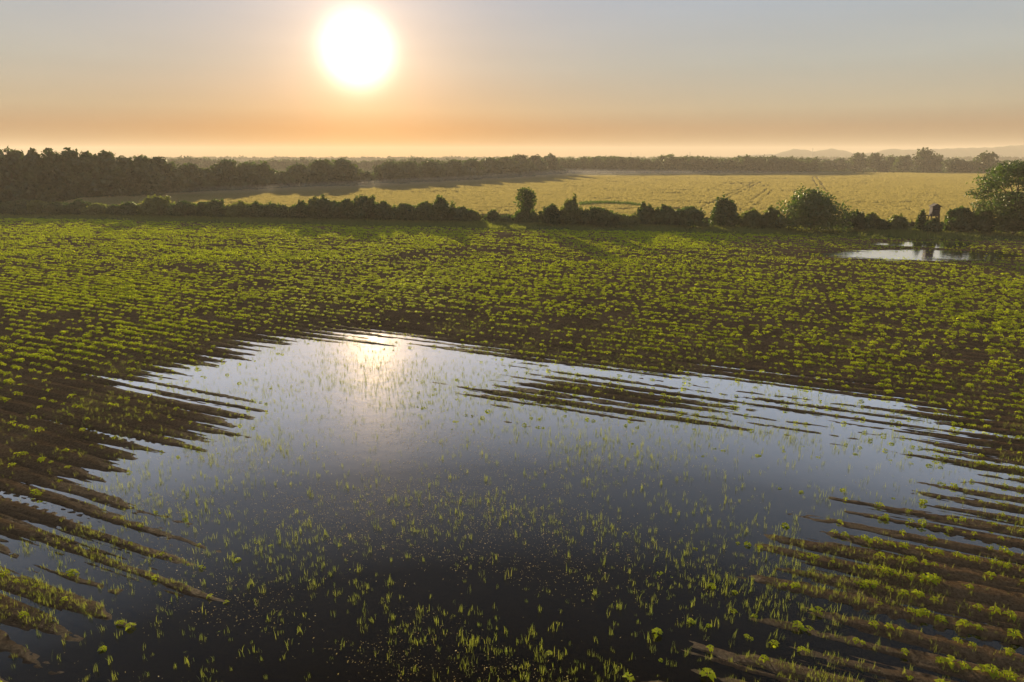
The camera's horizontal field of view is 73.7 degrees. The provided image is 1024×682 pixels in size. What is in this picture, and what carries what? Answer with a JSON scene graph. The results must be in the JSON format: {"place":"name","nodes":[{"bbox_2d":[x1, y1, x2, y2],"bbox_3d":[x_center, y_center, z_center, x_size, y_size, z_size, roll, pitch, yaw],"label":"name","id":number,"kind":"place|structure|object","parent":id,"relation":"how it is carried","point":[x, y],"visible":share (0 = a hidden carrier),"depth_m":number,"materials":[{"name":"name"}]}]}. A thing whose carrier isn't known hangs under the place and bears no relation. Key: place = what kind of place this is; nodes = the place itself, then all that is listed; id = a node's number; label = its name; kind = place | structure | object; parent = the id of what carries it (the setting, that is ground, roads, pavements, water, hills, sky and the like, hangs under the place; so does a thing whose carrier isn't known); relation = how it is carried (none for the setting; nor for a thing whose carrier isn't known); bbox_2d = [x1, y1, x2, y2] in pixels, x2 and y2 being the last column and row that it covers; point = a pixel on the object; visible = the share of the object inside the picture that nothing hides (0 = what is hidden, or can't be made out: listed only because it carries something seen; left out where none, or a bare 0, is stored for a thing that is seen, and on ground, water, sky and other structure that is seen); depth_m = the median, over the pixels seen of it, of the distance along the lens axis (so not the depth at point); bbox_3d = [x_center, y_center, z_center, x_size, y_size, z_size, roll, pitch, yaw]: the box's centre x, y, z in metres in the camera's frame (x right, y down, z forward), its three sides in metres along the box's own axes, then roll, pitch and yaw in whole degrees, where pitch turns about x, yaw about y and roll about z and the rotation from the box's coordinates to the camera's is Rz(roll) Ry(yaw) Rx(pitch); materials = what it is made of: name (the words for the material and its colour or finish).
{"place":"outdoors","nodes":[
{"label":"outdoors","id":0,"kind":"place"},
{"bbox_2d":[8,336,1008,681],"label":"flooded grass","id":1,"kind":"structure","parent":0,"point":[488,510],"depth_m":20.41,"materials":[{"name":"green plant"}]},
{"bbox_2d":[0,329,1023,681],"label":"pond water","id":2,"kind":"structure","parent":0,"point":[166,647],"depth_m":19.02,"materials":[{"name":"grey liquid"}]},
{"bbox_2d":[64,344,972,681],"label":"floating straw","id":3,"kind":"object","parent":2,"relation":"on","point":[412,500],"visible":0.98,"depth_m":20.50,"materials":[{"name":"plant"}]},
{"bbox_2d":[0,157,1023,681],"bbox_3d":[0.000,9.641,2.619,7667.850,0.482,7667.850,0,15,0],"label":"ground","id":4,"kind":"structure","parent":0,"point":[956,573],"depth_m":34.83,"materials":[{"name":"soil"}]},
{"bbox_2d":[0,145,28,190],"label":"woodland tree","id":5,"kind":"object","parent":4,"relation":"on","point":[11,157],"visible":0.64,"depth_m":150.12,"materials":[{"name":"green plant"}]},
{"bbox_2d":[11,147,50,195],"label":"woodland tree","id":6,"kind":"object","parent":4,"relation":"on","point":[30,161],"visible":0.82,"depth_m":149.57,"materials":[{"name":"green plant"}]},
{"bbox_2d":[37,147,74,198],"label":"woodland tree","id":7,"kind":"object","parent":4,"relation":"on","point":[49,157],"visible":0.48,"depth_m":151.40,"materials":[{"name":"green plant"}]},
{"bbox_2d":[49,147,89,193],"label":"woodland tree","id":8,"kind":"object","parent":4,"relation":"on","point":[69,159],"visible":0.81,"depth_m":151.70,"materials":[{"name":"green plant"}]},
{"bbox_2d":[61,199,90,215],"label":"hedge shrub","id":9,"kind":"object","parent":4,"relation":"on","point":[74,207],"visible":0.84,"depth_m":114.59,"materials":[{"name":"green plant"}]},
{"bbox_2d":[79,203,111,215],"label":"hedge shrub","id":10,"kind":"object","parent":4,"relation":"on","point":[95,209],"visible":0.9,"depth_m":113.29,"materials":[{"name":"green plant"}]},
{"bbox_2d":[104,204,120,215],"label":"hedge shrub","id":11,"kind":"object","parent":4,"relation":"on","point":[112,209],"visible":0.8,"depth_m":113.64,"materials":[{"name":"green plant"}]},
{"bbox_2d":[116,201,144,215],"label":"hedge shrub","id":12,"kind":"object","parent":4,"relation":"on","point":[127,208],"visible":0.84,"depth_m":113.50,"materials":[{"name":"green plant"}]},
{"bbox_2d":[136,194,175,215],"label":"hedge shrub","id":13,"kind":"object","parent":4,"relation":"on","point":[154,205],"visible":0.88,"depth_m":112.06,"materials":[{"name":"green plant"}]},
{"bbox_2d":[164,200,198,216],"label":"hedge shrub","id":14,"kind":"object","parent":4,"relation":"on","point":[183,208],"visible":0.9,"depth_m":111.05,"materials":[{"name":"green plant"}]},
{"bbox_2d":[177,162,204,185],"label":"woodland tree","id":15,"kind":"object","parent":4,"relation":"on","point":[190,170],"visible":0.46,"depth_m":179.63,"materials":[{"name":"green plant"}]},
{"bbox_2d":[198,167,216,190],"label":"woodland tree","id":16,"kind":"object","parent":4,"relation":"on","point":[207,176],"visible":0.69,"depth_m":182.93,"materials":[{"name":"green plant"}]},
{"bbox_2d":[198,198,229,217],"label":"hedge shrub","id":17,"kind":"object","parent":4,"relation":"on","point":[215,207],"visible":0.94,"depth_m":110.02,"materials":[{"name":"green plant"}]},
{"bbox_2d":[223,200,252,217],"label":"hedge shrub","id":18,"kind":"object","parent":4,"relation":"on","point":[235,209],"visible":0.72,"depth_m":109.92,"materials":[{"name":"green plant"}]},
{"bbox_2d":[242,200,268,217],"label":"hedge shrub","id":19,"kind":"object","parent":4,"relation":"on","point":[254,208],"visible":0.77,"depth_m":108.92,"materials":[{"name":"green plant"}]},
{"bbox_2d":[257,160,279,188],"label":"woodland tree","id":20,"kind":"object","parent":4,"relation":"on","point":[269,171],"visible":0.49,"depth_m":195.61,"materials":[{"name":"green plant"}]},
{"bbox_2d":[260,201,281,217],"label":"hedge shrub","id":21,"kind":"object","parent":4,"relation":"on","point":[271,208],"visible":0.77,"depth_m":109.06,"materials":[{"name":"green plant"}]},
{"bbox_2d":[0,161,566,201],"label":"wood interior","id":22,"kind":"object","parent":4,"relation":"on","point":[55,193],"visible":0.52,"depth_m":179.59,"materials":[{"name":"green plant"}]},
{"bbox_2d":[274,204,294,218],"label":"hedge shrub","id":23,"kind":"object","parent":4,"relation":"on","point":[280,213],"visible":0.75,"depth_m":108.08,"materials":[{"name":"green plant"}]},
{"bbox_2d":[285,200,313,218],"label":"hedge shrub","id":24,"kind":"object","parent":4,"relation":"on","point":[296,210],"visible":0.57,"depth_m":107.63,"materials":[{"name":"green plant"}]},
{"bbox_2d":[302,194,330,218],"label":"hedge shrub","id":25,"kind":"object","parent":4,"relation":"on","point":[315,208],"visible":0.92,"depth_m":106.71,"materials":[{"name":"green plant"}]},
{"bbox_2d":[322,200,342,218],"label":"hedge shrub","id":26,"kind":"object","parent":4,"relation":"on","point":[331,204],"visible":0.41,"depth_m":106.89,"materials":[{"name":"green plant"}]},
{"bbox_2d":[331,197,363,219],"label":"hedge shrub","id":27,"kind":"object","parent":4,"relation":"on","point":[340,207],"visible":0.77,"depth_m":105.49,"materials":[{"name":"green plant"}]},
{"bbox_2d":[346,194,381,219],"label":"hedge shrub","id":28,"kind":"object","parent":4,"relation":"on","point":[362,205],"visible":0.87,"depth_m":104.77,"materials":[{"name":"green plant"}]},
{"bbox_2d":[367,200,394,219],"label":"hedge shrub","id":29,"kind":"object","parent":4,"relation":"on","point":[382,209],"visible":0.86,"depth_m":104.78,"materials":[{"name":"green plant"}]},
{"bbox_2d":[372,161,410,182],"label":"woodland tree","id":30,"kind":"object","parent":4,"relation":"on","point":[387,171],"visible":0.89,"depth_m":232.95,"materials":[{"name":"green plant"}]},
{"bbox_2d":[389,203,419,220],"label":"hedge shrub","id":31,"kind":"object","parent":4,"relation":"on","point":[403,211],"visible":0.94,"depth_m":103.43,"materials":[{"name":"green plant"}]},
{"bbox_2d":[410,200,432,220],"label":"hedge shrub","id":32,"kind":"object","parent":4,"relation":"on","point":[421,208],"visible":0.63,"depth_m":103.62,"materials":[{"name":"green plant"}]},
{"bbox_2d":[424,194,455,221],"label":"hedge shrub","id":33,"kind":"object","parent":4,"relation":"on","point":[439,209],"visible":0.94,"depth_m":102.57,"materials":[{"name":"green plant"}]},
{"bbox_2d":[443,206,472,221],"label":"hedge shrub","id":34,"kind":"object","parent":4,"relation":"on","point":[459,213],"visible":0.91,"depth_m":102.76,"materials":[{"name":"green plant"}]},
{"bbox_2d":[483,209,500,221],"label":"hedge shrub","id":35,"kind":"object","parent":4,"relation":"on","point":[492,215],"visible":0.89,"depth_m":103.35,"materials":[{"name":"green plant"}]},
{"bbox_2d":[479,157,505,177],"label":"woodland tree","id":36,"kind":"object","parent":4,"relation":"on","point":[491,165],"visible":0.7,"depth_m":286.22,"materials":[{"name":"green plant"}]},
{"bbox_2d":[0,217,1023,681],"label":"sunflower crop","id":37,"kind":"object","parent":4,"relation":"on","point":[230,251],"visible":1,"depth_m":53.59,"materials":[{"name":"green plant"}]},
{"bbox_2d":[0,212,1023,240],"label":"verge grass","id":38,"kind":"structure","parent":4,"relation":"on","point":[910,234],"depth_m":96.86,"materials":[{"name":"green plant"}]},
{"bbox_2d":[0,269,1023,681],"bbox_3d":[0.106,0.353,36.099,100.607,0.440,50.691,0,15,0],"label":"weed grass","id":39,"kind":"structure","parent":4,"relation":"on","point":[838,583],"depth_m":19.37,"materials":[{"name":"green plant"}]},
{"bbox_2d":[513,187,537,213],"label":"slim tree","id":40,"kind":"object","parent":4,"relation":"on","point":[526,202],"visible":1,"depth_m":99.92,"materials":[{"name":"green plant"}]},
{"bbox_2d":[510,210,540,222],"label":"hedge shrub","id":41,"kind":"object","parent":4,"relation":"on","point":[522,216],"visible":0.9,"depth_m":100.81,"materials":[{"name":"green plant"}]},
{"bbox_2d":[40,155,1023,161],"bbox_3d":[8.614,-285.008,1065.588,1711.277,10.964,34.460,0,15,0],"label":"horizon wood","id":42,"kind":"object","parent":4,"relation":"on","point":[367,158],"visible":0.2,"depth_m":1060.72,"materials":[{"name":"green plant"}]},
{"bbox_2d":[538,203,562,224],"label":"hedge shrub","id":43,"kind":"object","parent":4,"relation":"on","point":[552,213],"visible":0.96,"depth_m":98.23,"materials":[{"name":"green plant"}]},
{"bbox_2d":[558,193,583,225],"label":"hedge shrub","id":44,"kind":"object","parent":4,"relation":"on","point":[571,210],"visible":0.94,"depth_m":97.21,"materials":[{"name":"green plant"}]},
{"bbox_2d":[166,155,1023,169],"bbox_3d":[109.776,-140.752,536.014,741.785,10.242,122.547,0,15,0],"label":"distant wood","id":45,"kind":"object","parent":4,"relation":"on","point":[278,164],"visible":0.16,"depth_m":482.62,"materials":[{"name":"green plant"}]},
{"bbox_2d":[578,206,620,227],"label":"hedge shrub","id":46,"kind":"object","parent":4,"relation":"on","point":[598,216],"visible":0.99,"depth_m":96.25,"materials":[{"name":"green plant"}]},
{"bbox_2d":[578,199,640,205],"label":"weed strip","id":47,"kind":"object","parent":4,"relation":"on","point":[607,202],"visible":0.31,"depth_m":134.17,"materials":[{"name":"green plant"}]},
{"bbox_2d":[613,213,640,226],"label":"hedge shrub","id":48,"kind":"object","parent":4,"relation":"on","point":[629,220],"visible":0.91,"depth_m":96.52,"materials":[{"name":"green plant"}]},
{"bbox_2d":[633,201,658,224],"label":"hedge shrub","id":49,"kind":"object","parent":4,"relation":"on","point":[645,212],"visible":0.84,"depth_m":97.42,"materials":[{"name":"green plant"}]},
{"bbox_2d":[650,204,678,224],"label":"hedge shrub","id":50,"kind":"object","parent":4,"relation":"on","point":[664,213],"visible":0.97,"depth_m":96.56,"materials":[{"name":"green plant"}]},
{"bbox_2d":[558,153,822,173],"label":"wood","id":51,"kind":"object","parent":4,"relation":"on","point":[692,164],"visible":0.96,"depth_m":380.33,"materials":[{"name":"green plant"}]},
{"bbox_2d":[674,206,712,227],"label":"hedge shrub","id":52,"kind":"object","parent":4,"relation":"on","point":[693,216],"visible":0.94,"depth_m":95.38,"materials":[{"name":"green plant"}]},
{"bbox_2d":[699,668,715,681],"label":"young sunflower","id":53,"kind":"object","parent":4,"relation":"on","point":[712,676],"visible":1,"depth_m":13.53,"materials":[{"name":"green plant"}]},
{"bbox_2d":[708,192,740,226],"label":"hedge shrub","id":54,"kind":"object","parent":4,"relation":"on","point":[724,212],"visible":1,"depth_m":94.67,"materials":[{"name":"green plant"}]},
{"bbox_2d":[737,208,762,227],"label":"hedge shrub","id":55,"kind":"object","parent":4,"relation":"on","point":[749,218],"visible":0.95,"depth_m":94.89,"materials":[{"name":"green plant"}]},
{"bbox_2d":[757,205,782,228],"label":"hedge shrub","id":56,"kind":"object","parent":4,"relation":"on","point":[770,216],"visible":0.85,"depth_m":93.32,"materials":[{"name":"green plant"}]},
{"bbox_2d":[769,183,856,234],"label":"bush","id":57,"kind":"object","parent":4,"relation":"on","point":[811,208],"visible":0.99,"depth_m":89.08,"materials":[{"name":"green plant"}]},
{"bbox_2d":[820,159,838,170],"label":"tree","id":58,"kind":"object","parent":4,"relation":"on","point":[828,165],"visible":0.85,"depth_m":442.53,"materials":[{"name":"green plant"}]},
{"bbox_2d":[831,157,848,170],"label":"tree","id":59,"kind":"object","parent":4,"relation":"on","point":[840,162],"visible":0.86,"depth_m":443.56,"materials":[{"name":"green plant"}]},
{"bbox_2d":[836,209,870,229],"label":"hedge shrub","id":60,"kind":"object","parent":4,"relation":"on","point":[860,221],"visible":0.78,"depth_m":91.39,"materials":[{"name":"green plant"}]},
{"bbox_2d":[844,152,869,171],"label":"tree","id":61,"kind":"object","parent":4,"relation":"on","point":[858,161],"visible":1,"depth_m":425.94,"materials":[{"name":"green plant"}]},
{"bbox_2d":[865,152,884,171],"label":"tree","id":62,"kind":"object","parent":4,"relation":"on","point":[875,159],"visible":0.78,"depth_m":425.74,"materials":[{"name":"green plant"}]},
{"bbox_2d":[870,218,891,229],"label":"hedge shrub","id":63,"kind":"object","parent":4,"relation":"on","point":[880,223],"visible":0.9,"depth_m":92.06,"materials":[{"name":"green plant"}]},
{"bbox_2d":[876,160,891,171],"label":"tree","id":64,"kind":"object","parent":4,"relation":"on","point":[883,166],"visible":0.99,"depth_m":411.43,"materials":[{"name":"green plant"}]},
{"bbox_2d":[887,213,910,229],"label":"hedge shrub","id":65,"kind":"object","parent":4,"relation":"on","point":[900,221],"visible":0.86,"depth_m":91.86,"materials":[{"name":"green plant"}]},
{"bbox_2d":[891,155,914,171],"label":"tree","id":66,"kind":"object","parent":4,"relation":"on","point":[902,163],"visible":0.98,"depth_m":426.43,"materials":[{"name":"green plant"}]},
{"bbox_2d":[788,240,1023,261],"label":"puddle water","id":67,"kind":"structure","parent":4,"relation":"on","point":[912,254],"depth_m":72.10,"materials":[{"name":"grey liquid"}]},
{"bbox_2d":[915,209,927,229],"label":"hedge shrub","id":68,"kind":"object","parent":4,"relation":"on","point":[921,220],"visible":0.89,"depth_m":90.85,"materials":[{"name":"green plant"}]},
{"bbox_2d":[909,147,938,171],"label":"tree","id":69,"kind":"object","parent":4,"relation":"on","point":[922,156],"visible":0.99,"depth_m":410.26,"materials":[{"name":"green plant"}]},
{"bbox_2d":[922,217,943,232],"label":"hedge shrub","id":70,"kind":"object","parent":4,"relation":"on","point":[933,225],"visible":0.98,"depth_m":88.54,"materials":[{"name":"green plant"}]},
{"bbox_2d":[926,203,941,222],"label":"hunting hide","id":71,"kind":"object","parent":4,"relation":"on","point":[934,210],"visible":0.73,"depth_m":89.63,"materials":[{"name":"wood"}]},
{"bbox_2d":[928,153,943,171],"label":"tree","id":72,"kind":"object","parent":4,"relation":"on","point":[937,166],"visible":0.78,"depth_m":410.59,"materials":[{"name":"green plant"}]},
{"bbox_2d":[941,157,968,172],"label":"tree","id":73,"kind":"object","parent":4,"relation":"on","point":[950,166],"visible":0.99,"depth_m":381.67,"materials":[{"name":"green plant"}]},
{"bbox_2d":[941,205,975,231],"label":"hedge shrub","id":74,"kind":"object","parent":4,"relation":"on","point":[957,218],"visible":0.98,"depth_m":88.70,"materials":[{"name":"green plant"}]},
{"bbox_2d":[963,206,997,233],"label":"hedge shrub","id":75,"kind":"object","parent":4,"relation":"on","point":[985,221],"visible":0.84,"depth_m":87.84,"materials":[{"name":"green plant"}]},
{"bbox_2d":[964,159,1023,234],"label":"spreading tree","id":76,"kind":"object","parent":4,"relation":"on","point":[1011,199],"visible":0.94,"depth_m":86.03,"materials":[{"name":"green plant"}]},
{"bbox_2d":[993,207,1023,232],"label":"hedge shrub","id":77,"kind":"object","parent":4,"relation":"on","point":[1008,226],"visible":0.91,"depth_m":86.46,"materials":[{"name":"green plant"}]},
{"bbox_2d":[0,0,1023,157],"label":"sky","id":78,"kind":"structure","parent":0,"point":[150,78],"materials":[{"name":"orange"}]},
{"bbox_2d":[64,172,1023,227],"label":"grain field","id":79,"kind":"structure","parent":0,"point":[768,194],"depth_m":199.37,"materials":[{"name":"yellow plant"}]},
{"bbox_2d":[70,150,107,191],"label":"woodland tree","id":80,"kind":"object","parent":79,"relation":"on","point":[88,159],"visible":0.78,"depth_m":153.95,"materials":[{"name":"green plant"}]},
{"bbox_2d":[90,150,129,195],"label":"woodland tree","id":81,"kind":"object","parent":79,"relation":"on","point":[110,164],"visible":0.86,"depth_m":156.87,"materials":[{"name":"green plant"}]},
{"bbox_2d":[117,155,141,191],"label":"woodland tree","id":82,"kind":"object","parent":79,"relation":"on","point":[128,165],"visible":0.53,"depth_m":161.51,"materials":[{"name":"green plant"}]},
{"bbox_2d":[130,154,164,191],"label":"woodland tree","id":83,"kind":"object","parent":79,"relation":"on","point":[145,164],"visible":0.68,"depth_m":163.50,"materials":[{"name":"green plant"}]},
{"bbox_2d":[151,156,176,192],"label":"woodland tree","id":84,"kind":"object","parent":79,"relation":"on","point":[162,164],"visible":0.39,"depth_m":168.77,"materials":[{"name":"green plant"}]},
{"bbox_2d":[168,161,186,192],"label":"woodland tree","id":85,"kind":"object","parent":79,"relation":"on","point":[175,173],"visible":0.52,"depth_m":172.08,"materials":[{"name":"green plant"}]},
{"bbox_2d":[210,158,248,190],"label":"woodland tree","id":86,"kind":"object","parent":79,"relation":"on","point":[225,170],"visible":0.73,"depth_m":185.90,"materials":[{"name":"green plant"}]},
{"bbox_2d":[235,161,266,186],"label":"woodland tree","id":87,"kind":"object","parent":79,"relation":"on","point":[249,166],"visible":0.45,"depth_m":192.38,"materials":[{"name":"green plant"}]},
{"bbox_2d":[285,162,315,186],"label":"woodland tree","id":88,"kind":"object","parent":79,"relation":"on","point":[300,172],"visible":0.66,"depth_m":206.41,"materials":[{"name":"green plant"}]},
{"bbox_2d":[306,159,336,185],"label":"woodland tree","id":89,"kind":"object","parent":79,"relation":"on","point":[319,168],"visible":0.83,"depth_m":210.50,"materials":[{"name":"green plant"}]},
{"bbox_2d":[330,157,359,184],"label":"woodland tree","id":90,"kind":"object","parent":79,"relation":"on","point":[348,169],"visible":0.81,"depth_m":214.64,"materials":[{"name":"green plant"}]},
{"bbox_2d":[355,171,376,184],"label":"woodland tree","id":91,"kind":"object","parent":79,"relation":"on","point":[367,177],"visible":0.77,"depth_m":222.97,"materials":[{"name":"green plant"}]},
{"bbox_2d":[400,159,426,181],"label":"woodland tree","id":92,"kind":"object","parent":79,"relation":"on","point":[416,170],"visible":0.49,"depth_m":242.89,"materials":[{"name":"green plant"}]},
{"bbox_2d":[417,159,446,179],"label":"woodland tree","id":93,"kind":"object","parent":79,"relation":"on","point":[434,169],"visible":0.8,"depth_m":247.71,"materials":[{"name":"green plant"}]},
{"bbox_2d":[442,159,467,180],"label":"woodland tree","id":94,"kind":"object","parent":79,"relation":"on","point":[455,168],"visible":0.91,"depth_m":259.55,"materials":[{"name":"green plant"}]},
{"bbox_2d":[461,157,486,176],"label":"woodland tree","id":95,"kind":"object","parent":79,"relation":"on","point":[472,163],"visible":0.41,"depth_m":272.68,"materials":[{"name":"green plant"}]},
{"bbox_2d":[497,156,520,173],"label":"woodland tree","id":96,"kind":"object","parent":79,"relation":"on","point":[508,163],"visible":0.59,"depth_m":293.62,"materials":[{"name":"green plant"}]},
{"bbox_2d":[509,154,531,172],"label":"woodland tree","id":97,"kind":"object","parent":79,"relation":"on","point":[523,159],"visible":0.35,"depth_m":309.53,"materials":[{"name":"green plant"}]},
{"bbox_2d":[528,154,547,174],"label":"woodland tree","id":98,"kind":"object","parent":79,"relation":"on","point":[539,162],"visible":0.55,"depth_m":327.86,"materials":[{"name":"green plant"}]},
{"bbox_2d":[541,153,559,173],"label":"woodland tree","id":99,"kind":"object","parent":79,"relation":"on","point":[551,159],"visible":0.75,"depth_m":348.42,"materials":[{"name":"green plant"}]},
{"bbox_2d":[968,150,1000,172],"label":"tree","id":100,"kind":"object","parent":79,"relation":"on","point":[983,162],"visible":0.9,"depth_m":368.93,"materials":[{"name":"green plant"}]},
{"bbox_2d":[736,145,1023,157],"bbox_3d":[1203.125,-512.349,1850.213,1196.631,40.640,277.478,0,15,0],"label":"hills","id":101,"kind":"structure","parent":0,"point":[1012,151],"depth_m":1805.49,"materials":[{"name":"grey"}]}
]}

